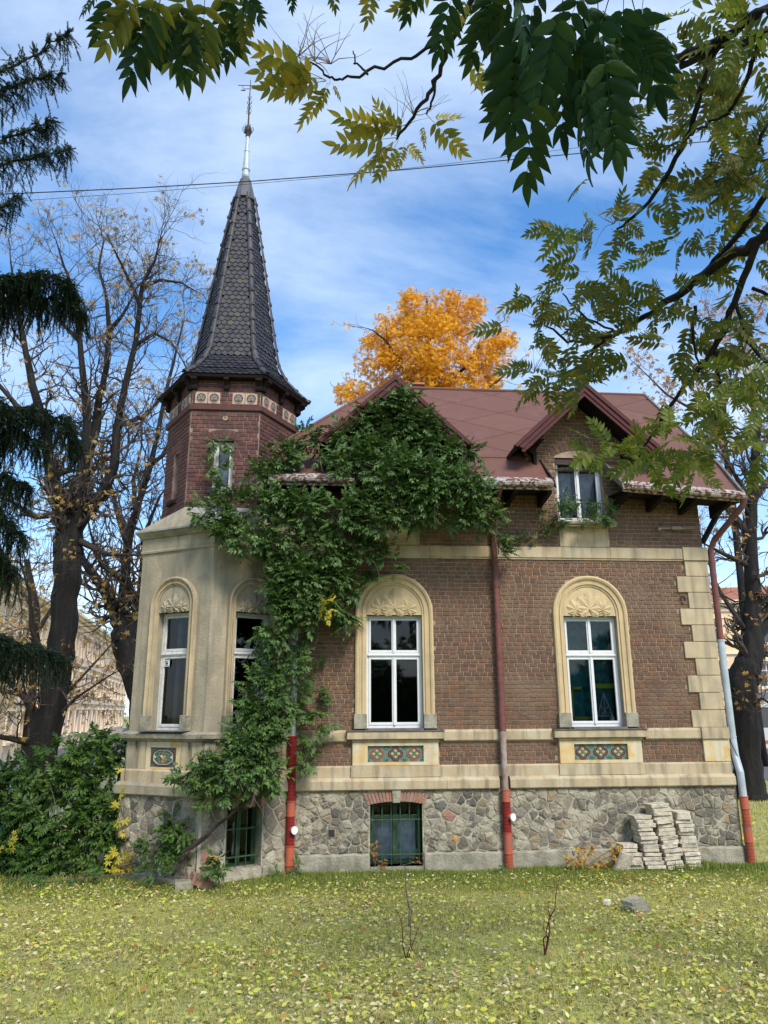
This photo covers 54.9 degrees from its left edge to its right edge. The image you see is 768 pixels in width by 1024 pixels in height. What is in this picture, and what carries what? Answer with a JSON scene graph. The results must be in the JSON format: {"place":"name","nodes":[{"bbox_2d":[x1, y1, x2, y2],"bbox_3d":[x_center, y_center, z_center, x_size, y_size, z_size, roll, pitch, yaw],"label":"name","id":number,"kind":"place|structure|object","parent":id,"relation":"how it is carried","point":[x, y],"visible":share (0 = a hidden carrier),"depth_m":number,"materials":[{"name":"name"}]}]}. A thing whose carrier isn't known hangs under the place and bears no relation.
{"place":"outdoors","nodes":[
{"label":"outdoors","id":0,"kind":"place"},
{"bbox_2d":[0,577,50,760],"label":"apartment building","id":1,"kind":"structure","parent":0,"point":[5,747],"depth_m":38.78,"materials":[{"name":"white paint"}]},
{"bbox_2d":[2,598,16,635],"bbox_3d":[-18.812,5.264,36.901,0.561,1.868,1.547,1,-15,-5],"label":"window","id":2,"kind":"structure","parent":1,"relation":"in","point":[5,608],"depth_m":37.13,"materials":[{"name":"white paint"}]},
{"bbox_2d":[3,708,17,745],"bbox_3d":[-19.424,11.066,38.191,0.380,1.868,1.540,3,-15,-12],"label":"window","id":3,"kind":"structure","parent":1,"relation":"in","point":[12,709],"depth_m":38.24,"materials":[{"name":"white paint"}]},
{"bbox_2d":[16,604,28,641],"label":"window","id":4,"kind":"structure","parent":1,"relation":"in","point":[22,606],"depth_m":39.60,"materials":[{"name":"white paint"}]},
{"bbox_2d":[40,617,50,646],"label":"window","id":5,"kind":"structure","parent":1,"relation":"in","point":[48,621],"depth_m":45.33,"materials":[{"name":"white paint"}]},
{"bbox_2d":[2,728,128,789],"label":"street","id":6,"kind":"structure","parent":0,"point":[62,750],"depth_m":47.98,"materials":[{"name":"plant"}]},
{"bbox_2d":[58,611,124,748],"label":"apartment building","id":7,"kind":"structure","parent":0,"point":[74,718],"depth_m":64.30,"materials":[{"name":"white paint"}]},
{"bbox_2d":[66,707,74,734],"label":"window","id":8,"kind":"structure","parent":7,"relation":"in","point":[72,707],"depth_m":54.72,"materials":[{"name":"white paint"}]},
{"bbox_2d":[73,707,80,733],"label":"window","id":9,"kind":"structure","parent":7,"relation":"in","point":[76,707],"depth_m":56.90,"materials":[{"name":"white paint"}]},
{"bbox_2d":[75,629,81,656],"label":"window","id":10,"kind":"structure","parent":7,"relation":"in","point":[79,631],"depth_m":56.11,"materials":[{"name":"white paint"}]},
{"bbox_2d":[79,707,86,732],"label":"window","id":11,"kind":"structure","parent":7,"relation":"in","point":[80,731],"depth_m":59.45,"materials":[{"name":"white paint"}]},
{"bbox_2d":[81,633,87,659],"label":"window","id":12,"kind":"structure","parent":7,"relation":"in","point":[86,635],"depth_m":58.53,"materials":[{"name":"white paint"}]},
{"bbox_2d":[85,708,91,731],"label":"window","id":13,"kind":"structure","parent":7,"relation":"in","point":[87,708],"depth_m":62.15,"materials":[{"name":"white paint"}]},
{"bbox_2d":[0,136,758,194],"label":"overhead cable","id":14,"kind":"object","parent":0,"point":[294,177],"visible":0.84,"depth_m":13.74,"materials":[{"name":"black rubber"}]},
{"bbox_2d":[0,716,767,1023],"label":"ground","id":15,"kind":"structure","parent":0,"point":[548,1010],"depth_m":7.14,"materials":[{"name":"plant"}]},
{"bbox_2d":[0,830,17,852],"bbox_3d":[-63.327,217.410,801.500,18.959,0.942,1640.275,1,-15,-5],"label":"yellow plant","id":16,"kind":"object","parent":15,"relation":"on","point":[13,839],"visible":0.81,"depth_m":11.43,"materials":[{"name":"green plant"}]},
{"bbox_2d":[0,21,93,705],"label":"spruce tree","id":17,"kind":"object","parent":15,"relation":"on","point":[28,297],"visible":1,"depth_m":10.51,"materials":[{"name":"green plant"}]},
{"bbox_2d":[0,752,124,819],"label":"metal fence","id":18,"kind":"object","parent":15,"relation":"on","point":[52,780],"visible":0.07,"depth_m":17.90,"materials":[{"name":"metal"}]},
{"bbox_2d":[0,501,127,767],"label":"street tree","id":19,"kind":"object","parent":15,"relation":"on","point":[26,726],"visible":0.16,"depth_m":29.43,"materials":[{"name":"brown plant"}]},
{"bbox_2d":[0,716,129,879],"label":"shrub","id":20,"kind":"object","parent":15,"relation":"on","point":[36,835],"visible":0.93,"depth_m":12.01,"materials":[{"name":"green plant"}]},
{"bbox_2d":[5,856,175,888],"bbox_3d":[-4.284,5.347,10.982,2.610,0.536,0.568,-2,-15,6],"label":"ground ivy","id":21,"kind":"object","parent":15,"relation":"on","point":[38,882],"visible":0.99,"depth_m":10.90,"materials":[{"name":"green plant"}]},
{"bbox_2d":[0,172,218,831],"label":"chestnut tree","id":22,"kind":"object","parent":15,"relation":"on","point":[75,506],"visible":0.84,"depth_m":18.20,"materials":[{"name":"brown plant"}]},
{"bbox_2d":[9,264,210,722],"bbox_3d":[-8.356,-0.330,23.098,6.716,17.883,5.784,-10,-18,33],"label":"chestnut tree","id":23,"kind":"object","parent":15,"relation":"on","point":[126,586],"visible":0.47,"depth_m":22.14,"materials":[{"name":"brown plant"}]},
{"bbox_2d":[128,789,228,885],"bbox_3d":[-3.014,4.779,11.087,1.796,1.416,0.745,-5,-16,16],"label":"wisteria sucker","id":24,"kind":"object","parent":15,"relation":"on","point":[170,838],"visible":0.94,"depth_m":10.96,"materials":[{"name":"green plant"}]},
{"bbox_2d":[174,879,192,891],"bbox_3d":[-2.885,5.401,10.669,0.267,0.162,0.223,4,-16,-16],"label":"field stone","id":25,"kind":"object","parent":15,"relation":"on","point":[182,884],"visible":0.66,"depth_m":10.59,"materials":[{"name":"stone"}]},
{"bbox_2d":[188,871,214,888],"bbox_3d":[-2.653,5.387,10.778,0.362,0.130,0.255,32,-19,-15],"label":"sandstone block","id":26,"kind":"object","parent":15,"relation":"on","point":[200,883],"depth_m":10.68,"materials":[{"name":"pink stone"}]},
{"bbox_2d":[196,854,232,888],"bbox_3d":[-2.440,5.209,10.668,0.516,0.486,0.314,-3,-15,8],"label":"wall weed","id":27,"kind":"object","parent":15,"relation":"on","point":[220,873],"depth_m":10.66,"materials":[{"name":"green plant"}]},
{"bbox_2d":[267,852,303,878],"bbox_3d":[-1.528,5.540,11.513,0.611,0.418,0.248,5,-16,-18],"label":"wall weed","id":28,"kind":"object","parent":15,"relation":"on","point":[277,871],"depth_m":11.50,"materials":[{"name":"green plant"}]},
{"bbox_2d":[0,868,767,1023],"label":"dry leaf scraps","id":29,"kind":"object","parent":15,"relation":"on","point":[336,1018],"visible":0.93,"depth_m":7.25,"materials":[{"name":"plant"}]},
{"bbox_2d":[0,870,767,1023],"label":"fallen leaves","id":30,"kind":"object","parent":15,"relation":"on","point":[491,1018],"visible":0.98,"depth_m":7.10,"materials":[{"name":"yellow plant"}]},
{"bbox_2d":[2,875,767,1023],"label":"brown fallen leaves","id":31,"kind":"object","parent":15,"relation":"on","point":[283,1015],"visible":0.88,"depth_m":7.20,"materials":[{"name":"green plant"}]},
{"bbox_2d":[404,866,410,926],"bbox_3d":[0.277,4.468,8.607,0.052,0.649,0.132,8,-17,-29],"label":"sapling","id":32,"kind":"object","parent":15,"relation":"on","point":[409,917],"visible":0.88,"depth_m":8.56,"materials":[{"name":"brown wood"}]},
{"bbox_2d":[395,901,423,959],"bbox_3d":[0.256,4.058,7.177,0.287,0.530,0.086,0,-15,0],"label":"sapling","id":33,"kind":"object","parent":15,"relation":"on","point":[410,933],"visible":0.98,"depth_m":7.16,"materials":[{"name":"red wood"}]},
{"bbox_2d":[79,0,767,508],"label":"tree of heaven","id":34,"kind":"object","parent":15,"relation":"on","point":[589,76],"visible":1,"depth_m":4.48,"materials":[{"name":"green plant"}]},
{"bbox_2d":[330,285,530,405],"bbox_3d":[1.861,-0.402,27.967,7.948,20.442,4.062,1,-15,-5],"label":"maple tree","id":35,"kind":"object","parent":15,"relation":"on","point":[427,368],"visible":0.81,"depth_m":29.34,"materials":[{"name":"orange plant"}]},
{"bbox_2d":[112,80,755,884],"bbox_3d":[0.811,-1.292,16.677,10.918,16.320,7.193,1,-15,-5],"label":"villa","id":36,"kind":"object","parent":15,"relation":"on","point":[556,698],"visible":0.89,"depth_m":12.88,"materials":[{"name":"brick"}]},
{"bbox_2d":[104,758,133,877],"bbox_3d":[-4.095,4.697,11.625,0.486,1.914,0.376,1,-15,-5],"label":"grape vine","id":37,"kind":"object","parent":36,"relation":"hanging from","point":[116,862],"visible":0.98,"depth_m":11.44,"materials":[{"name":"yellow plant"}]},
{"bbox_2d":[138,612,188,731],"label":"window","id":38,"kind":"structure","parent":36,"relation":"in","point":[175,626],"depth_m":12.24,"materials":[{"name":"white paint"}]},
{"bbox_2d":[207,442,233,493],"bbox_3d":[-2.873,-0.790,13.204,0.480,1.010,0.250,1,-15,-5],"label":"turret window","id":39,"kind":"structure","parent":36,"relation":"in","point":[219,458],"depth_m":13.30,"materials":[{"name":"glass"}]},
{"bbox_2d":[225,807,258,867],"bbox_3d":[-2.470,5.158,11.899,0.600,1.000,0.880,10,-18,-33],"label":"basement window","id":40,"kind":"structure","parent":36,"relation":"in","point":[241,830],"depth_m":11.80,"materials":[{"name":"green paint"}]},
{"bbox_2d":[225,612,267,731],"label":"window","id":41,"kind":"structure","parent":36,"relation":"in","point":[245,622],"depth_m":12.36,"materials":[{"name":"glass"}]},
{"bbox_2d":[118,381,558,875],"bbox_3d":[-0.419,1.545,12.309,7.339,8.032,1.670,1,-15,-5],"label":"wisteria","id":42,"kind":"object","parent":36,"relation":"attached to","point":[302,592],"visible":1,"depth_m":12.27,"materials":[{"name":"green plant"}]},
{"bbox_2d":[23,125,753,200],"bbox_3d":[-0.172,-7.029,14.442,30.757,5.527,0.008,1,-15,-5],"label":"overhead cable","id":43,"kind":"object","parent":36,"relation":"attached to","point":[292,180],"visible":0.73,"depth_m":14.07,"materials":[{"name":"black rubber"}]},
{"bbox_2d":[369,461,413,518],"bbox_3d":[0.156,-0.450,13.780,0.900,1.240,0.088,1,-15,-5],"label":"window","id":44,"kind":"structure","parent":36,"relation":"in","point":[369,461],"depth_m":13.70,"materials":[{"name":"white paint"}]},
{"bbox_2d":[346,616,444,741],"bbox_3d":[0.184,2.844,12.752,1.660,2.135,0.330,1,-15,-5],"label":"window","id":45,"kind":"structure","parent":36,"relation":"in","point":[394,702],"depth_m":12.84,"materials":[{"name":"white paint"}]},
{"bbox_2d":[370,802,421,864],"bbox_3d":[0.159,5.376,12.553,0.860,1.070,0.880,1,-15,-5],"label":"basement window","id":46,"kind":"structure","parent":36,"relation":"in","point":[397,826],"depth_m":12.33,"materials":[{"name":"green paint"}]},
{"bbox_2d":[370,840,423,870],"bbox_3d":[0.203,5.533,11.921,0.929,0.488,0.214,1,-15,-5],"label":"sill weed","id":47,"kind":"object","parent":36,"relation":"on","point":[373,854],"visible":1,"depth_m":11.91,"materials":[{"name":"brown plant"}]},
{"bbox_2d":[555,463,601,520],"bbox_3d":[3.674,-0.392,14.062,0.900,1.240,0.088,1,-15,-5],"label":"window","id":48,"kind":"structure","parent":36,"relation":"in","point":[582,484],"depth_m":14.08,"materials":[{"name":"white paint"}]},
{"bbox_2d":[552,486,623,530],"bbox_3d":[3.665,-0.055,13.527,1.340,0.821,0.564,1,-15,-5],"label":"balcony plant","id":49,"kind":"object","parent":36,"relation":"on","point":[607,519],"visible":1,"depth_m":13.41,"materials":[{"name":"green plant"}]},
{"bbox_2d":[552,617,648,740],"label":"window","id":50,"kind":"structure","parent":36,"relation":"in","point":[590,642],"depth_m":13.12,"materials":[{"name":"white paint"}]},
{"bbox_2d":[488,864,510,873],"bbox_3d":[1.831,5.735,11.788,0.405,0.223,0.265,1,-15,-5],"label":"wall weed","id":51,"kind":"object","parent":15,"relation":"on","point":[498,870],"depth_m":11.79,"materials":[{"name":"green plant"}]},
{"bbox_2d":[542,877,559,954],"bbox_3d":[1.618,3.929,7.237,0.211,0.717,0.164,5,-16,-18],"label":"sapling","id":52,"kind":"object","parent":15,"relation":"on","point":[547,936],"visible":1,"depth_m":7.19,"materials":[{"name":"red wood"}]},
{"bbox_2d":[563,839,621,870],"bbox_3d":[3.352,5.520,11.819,1.006,0.546,0.377,1,-15,-5],"label":"autumn weed","id":53,"kind":"object","parent":15,"relation":"on","point":[591,852],"visible":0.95,"depth_m":11.82,"materials":[{"name":"orange plant"}]},
{"bbox_2d":[613,851,633,871],"bbox_3d":[3.821,5.578,11.766,0.257,0.315,0.082,24,-6,-9],"label":"paving stone","id":54,"kind":"object","parent":15,"relation":"on","point":[624,860],"visible":0.8,"depth_m":11.73,"materials":[{"name":"stone"}]},
{"bbox_2d":[629,865,643,868],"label":"paving stone","id":55,"kind":"object","parent":15,"relation":"on","point":[637,866],"visible":0.48,"depth_m":11.87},
{"bbox_2d":[631,861,642,864],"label":"paving stone","id":56,"kind":"object","parent":55,"relation":"on","point":[637,863],"visible":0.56,"depth_m":11.84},
{"bbox_2d":[632,856,641,860],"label":"paving stone","id":57,"kind":"object","parent":56,"relation":"on","point":[636,858],"visible":0.42,"depth_m":11.88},
{"bbox_2d":[619,851,641,856],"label":"paving stone","id":58,"kind":"object","parent":57,"relation":"on","point":[637,853],"visible":0.4,"depth_m":11.93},
{"bbox_2d":[615,846,636,852],"bbox_3d":[3.952,5.504,12.072,0.272,0.055,0.284,2,-16,-7],"label":"paving stone","id":59,"kind":"object","parent":58,"relation":"on","point":[628,850],"visible":0.64,"depth_m":11.95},
{"bbox_2d":[615,841,637,848],"bbox_3d":[3.961,5.445,12.091,0.260,0.064,0.287,1,-16,-10],"label":"paving stone","id":60,"kind":"object","parent":59,"relation":"on","point":[625,845],"visible":0.94,"depth_m":11.98,"materials":[{"name":"stone"}]},
{"bbox_2d":[622,904,651,913],"bbox_3d":[3.193,4.997,9.337,0.329,0.081,0.211,6,-16,-21],"label":"stone block","id":61,"kind":"object","parent":15,"relation":"on","point":[645,907],"depth_m":9.26,"materials":[{"name":"stone"}]},
{"bbox_2d":[620,896,646,906],"bbox_3d":[3.171,4.945,9.393,0.286,0.054,0.205,5,-13,-30],"label":"stone block","id":62,"kind":"object","parent":61,"relation":"on","point":[632,901],"depth_m":9.35,"materials":[{"name":"stone"}]},
{"bbox_2d":[643,864,665,868],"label":"paving stone","id":63,"kind":"object","parent":15,"relation":"on","point":[655,866],"visible":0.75,"depth_m":11.85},
{"bbox_2d":[642,860,663,864],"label":"paving stone","id":64,"kind":"object","parent":63,"relation":"on","point":[661,862],"visible":0.54,"depth_m":11.88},
{"bbox_2d":[639,855,661,860],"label":"paving stone","id":65,"kind":"object","parent":64,"relation":"on","point":[651,858],"visible":0.73,"depth_m":11.89,"materials":[{"name":"stone"}]},
{"bbox_2d":[638,850,661,855],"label":"paving stone","id":66,"kind":"object","parent":65,"relation":"on","point":[651,854],"visible":0.73,"depth_m":11.92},
{"bbox_2d":[637,846,659,851],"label":"paving stone","id":67,"kind":"object","parent":66,"relation":"on","point":[640,848],"visible":0.82,"depth_m":11.93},
{"bbox_2d":[637,843,658,847],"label":"paving stone","id":68,"kind":"object","parent":67,"relation":"on","point":[649,845],"visible":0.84,"depth_m":11.96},
{"bbox_2d":[633,838,657,843],"bbox_3d":[4.284,5.380,12.111,0.300,0.058,0.287,1,-15,-4],"label":"paving stone","id":69,"kind":"object","parent":68,"relation":"on","point":[646,841],"visible":0.76,"depth_m":11.98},
{"bbox_2d":[633,834,657,839],"bbox_3d":[4.279,5.315,12.099,0.305,0.053,0.288,2,-16,-8],"label":"paving stone","id":70,"kind":"object","parent":69,"relation":"on","point":[645,837],"visible":0.84,"depth_m":11.98,"materials":[{"name":"stone"}]},
{"bbox_2d":[633,830,655,835],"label":"paving stone","id":71,"kind":"object","parent":70,"relation":"on","point":[645,833],"visible":0.88,"depth_m":12.02,"materials":[{"name":"stone"}]},
{"bbox_2d":[631,825,652,830],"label":"paving stone","id":72,"kind":"object","parent":71,"relation":"on","point":[634,828],"visible":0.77,"depth_m":12.04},
{"bbox_2d":[631,822,655,827],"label":"paving stone","id":73,"kind":"object","parent":72,"relation":"on","point":[642,825],"visible":0.76,"depth_m":12.05,"materials":[{"name":"stone"}]},
{"bbox_2d":[629,818,652,823],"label":"paving stone","id":74,"kind":"object","parent":73,"relation":"on","point":[644,821],"visible":0.88,"depth_m":12.06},
{"bbox_2d":[627,813,651,818],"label":"paving stone","id":75,"kind":"object","parent":74,"relation":"on","point":[639,816],"visible":1,"depth_m":12.11,"materials":[{"name":"stone"}]},
{"bbox_2d":[664,864,683,868],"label":"paving stone","id":76,"kind":"object","parent":15,"relation":"on","point":[670,866],"visible":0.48,"depth_m":11.88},
{"bbox_2d":[664,859,683,864],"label":"paving stone","id":77,"kind":"object","parent":76,"relation":"on","point":[679,861],"visible":0.59,"depth_m":11.90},
{"bbox_2d":[660,856,680,860],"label":"paving stone","id":78,"kind":"object","parent":77,"relation":"on","point":[664,858],"visible":0.58,"depth_m":11.92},
{"bbox_2d":[660,852,682,856],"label":"paving stone","id":79,"kind":"object","parent":78,"relation":"on","point":[673,854],"visible":0.6,"depth_m":11.94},
{"bbox_2d":[659,847,681,852],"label":"paving stone","id":80,"kind":"object","parent":79,"relation":"on","point":[675,849],"visible":0.65,"depth_m":11.94,"materials":[{"name":"stone"}]},
{"bbox_2d":[657,843,677,848],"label":"paving stone","id":81,"kind":"object","parent":80,"relation":"on","point":[667,846],"visible":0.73,"depth_m":11.95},
{"bbox_2d":[658,839,679,844],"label":"paving stone","id":82,"kind":"object","parent":81,"relation":"on","point":[666,842],"visible":0.62,"depth_m":11.99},
{"bbox_2d":[656,835,677,840],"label":"paving stone","id":83,"kind":"object","parent":82,"relation":"on","point":[663,838],"visible":0.74,"depth_m":12.00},
{"bbox_2d":[653,831,675,835],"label":"paving stone","id":84,"kind":"object","parent":83,"relation":"on","point":[667,833],"visible":0.7,"depth_m":12.04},
{"bbox_2d":[653,827,675,831],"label":"paving stone","id":85,"kind":"object","parent":84,"relation":"on","point":[664,829],"visible":0.71,"depth_m":12.06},
{"bbox_2d":[656,823,673,827],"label":"paving stone","id":86,"kind":"object","parent":85,"relation":"on","point":[664,825],"visible":0.57,"depth_m":12.09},
{"bbox_2d":[653,819,673,823],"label":"paving stone","id":87,"kind":"object","parent":86,"relation":"on","point":[666,821],"visible":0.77,"depth_m":12.06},
{"bbox_2d":[651,815,672,819],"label":"paving stone","id":88,"kind":"object","parent":87,"relation":"on","point":[662,817],"visible":0.6,"depth_m":12.12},
{"bbox_2d":[646,811,671,815],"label":"paving stone","id":89,"kind":"object","parent":88,"relation":"on","point":[659,813],"visible":0.79,"depth_m":12.12,"materials":[{"name":"stone"}]},
{"bbox_2d":[645,807,670,812],"bbox_3d":[4.543,4.921,12.260,0.313,0.063,0.285,-3,-13,-7],"label":"paving stone","id":90,"kind":"object","parent":89,"relation":"on","point":[663,809],"visible":0.77,"depth_m":12.14,"materials":[{"name":"stone"}]},
{"bbox_2d":[644,802,668,808],"bbox_3d":[4.519,4.862,12.270,0.323,0.062,0.285,-2,-16,-6],"label":"paving stone","id":91,"kind":"object","parent":90,"relation":"on","point":[652,805],"visible":1,"depth_m":12.15,"materials":[{"name":"stone"}]},
{"bbox_2d":[616,285,767,766],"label":"autumn tree","id":92,"kind":"object","parent":15,"relation":"on","point":[740,582],"visible":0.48,"depth_m":37.41,"materials":[{"name":"brown plant"}]},
{"bbox_2d":[686,309,767,801],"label":"chestnut tree","id":93,"kind":"object","parent":15,"relation":"on","point":[746,679],"visible":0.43,"depth_m":22.25,"materials":[{"name":"brown plant"}]},
{"bbox_2d":[0,858,767,1023],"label":"lush grass","id":94,"kind":"structure","parent":0,"point":[712,866],"depth_m":10.76,"materials":[{"name":"plant"}]},
{"bbox_2d":[0,0,767,716],"label":"sky","id":95,"kind":"structure","parent":0,"point":[331,252],"materials":[{"name":"blue"}]},
{"bbox_2d":[711,587,767,747],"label":"apartment building","id":96,"kind":"structure","parent":0,"point":[731,653],"depth_m":49.36,"materials":[{"name":"white paint"}]},
{"bbox_2d":[758,658,767,688],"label":"window","id":97,"kind":"structure","parent":96,"relation":"in","point":[764,666],"depth_m":48.64,"materials":[{"name":"white paint"}]},
{"bbox_2d":[729,748,767,779],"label":"street","id":98,"kind":"structure","parent":0,"point":[765,773],"depth_m":30.49,"materials":[{"name":"asphalt"}]},
{"bbox_2d":[723,692,767,743],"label":"tram","id":99,"kind":"object","parent":98,"relation":"on","point":[764,710],"visible":0.02,"depth_m":37.37,"materials":[{"name":"white metal"}]},
{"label":"paving stone","id":100,"kind":"object","parent":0,"visible":0},
{"bbox_2d":[682,859,700,863],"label":"paving stone","id":101,"kind":"object","parent":100,"relation":"on","point":[688,861],"visible":0.59,"depth_m":11.93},
{"bbox_2d":[681,855,700,859],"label":"paving stone","id":102,"kind":"object","parent":101,"relation":"on","point":[698,857],"visible":0.64,"depth_m":11.95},
{"bbox_2d":[682,851,700,856],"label":"paving stone","id":103,"kind":"object","parent":102,"relation":"on","point":[693,853],"visible":0.7,"depth_m":11.94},
{"bbox_2d":[678,846,697,851],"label":"paving stone","id":104,"kind":"object","parent":103,"relation":"on","point":[684,849],"visible":0.53,"depth_m":11.99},
{"bbox_2d":[678,843,697,847],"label":"paving stone","id":105,"kind":"object","parent":104,"relation":"on","point":[688,845],"visible":0.61,"depth_m":11.99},
{"bbox_2d":[678,839,696,843],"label":"paving stone","id":106,"kind":"object","parent":105,"relation":"on","point":[687,841],"visible":0.64,"depth_m":12.00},
{"bbox_2d":[676,834,696,839],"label":"paving stone","id":107,"kind":"object","parent":106,"relation":"on","point":[687,837],"visible":0.74,"depth_m":12.03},
{"bbox_2d":[675,831,693,834],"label":"paving stone","id":108,"kind":"object","parent":107,"relation":"on","point":[684,833],"visible":0.6,"depth_m":12.06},
{"bbox_2d":[674,826,693,831],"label":"paving stone","id":109,"kind":"object","parent":108,"relation":"on","point":[687,829],"visible":0.81,"depth_m":12.04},
{"bbox_2d":[673,822,694,827],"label":"paving stone","id":110,"kind":"object","parent":109,"relation":"on","point":[680,825],"visible":0.79,"depth_m":12.09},
{"bbox_2d":[672,818,692,822],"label":"paving stone","id":111,"kind":"object","parent":110,"relation":"on","point":[681,821],"visible":0.56,"depth_m":12.13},
{"bbox_2d":[672,814,690,819],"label":"paving stone","id":112,"kind":"object","parent":111,"relation":"on","point":[684,817],"visible":0.77,"depth_m":12.11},
{"bbox_2d":[670,810,689,815],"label":"paving stone","id":113,"kind":"object","parent":112,"relation":"on","point":[679,812],"visible":0.91,"depth_m":12.16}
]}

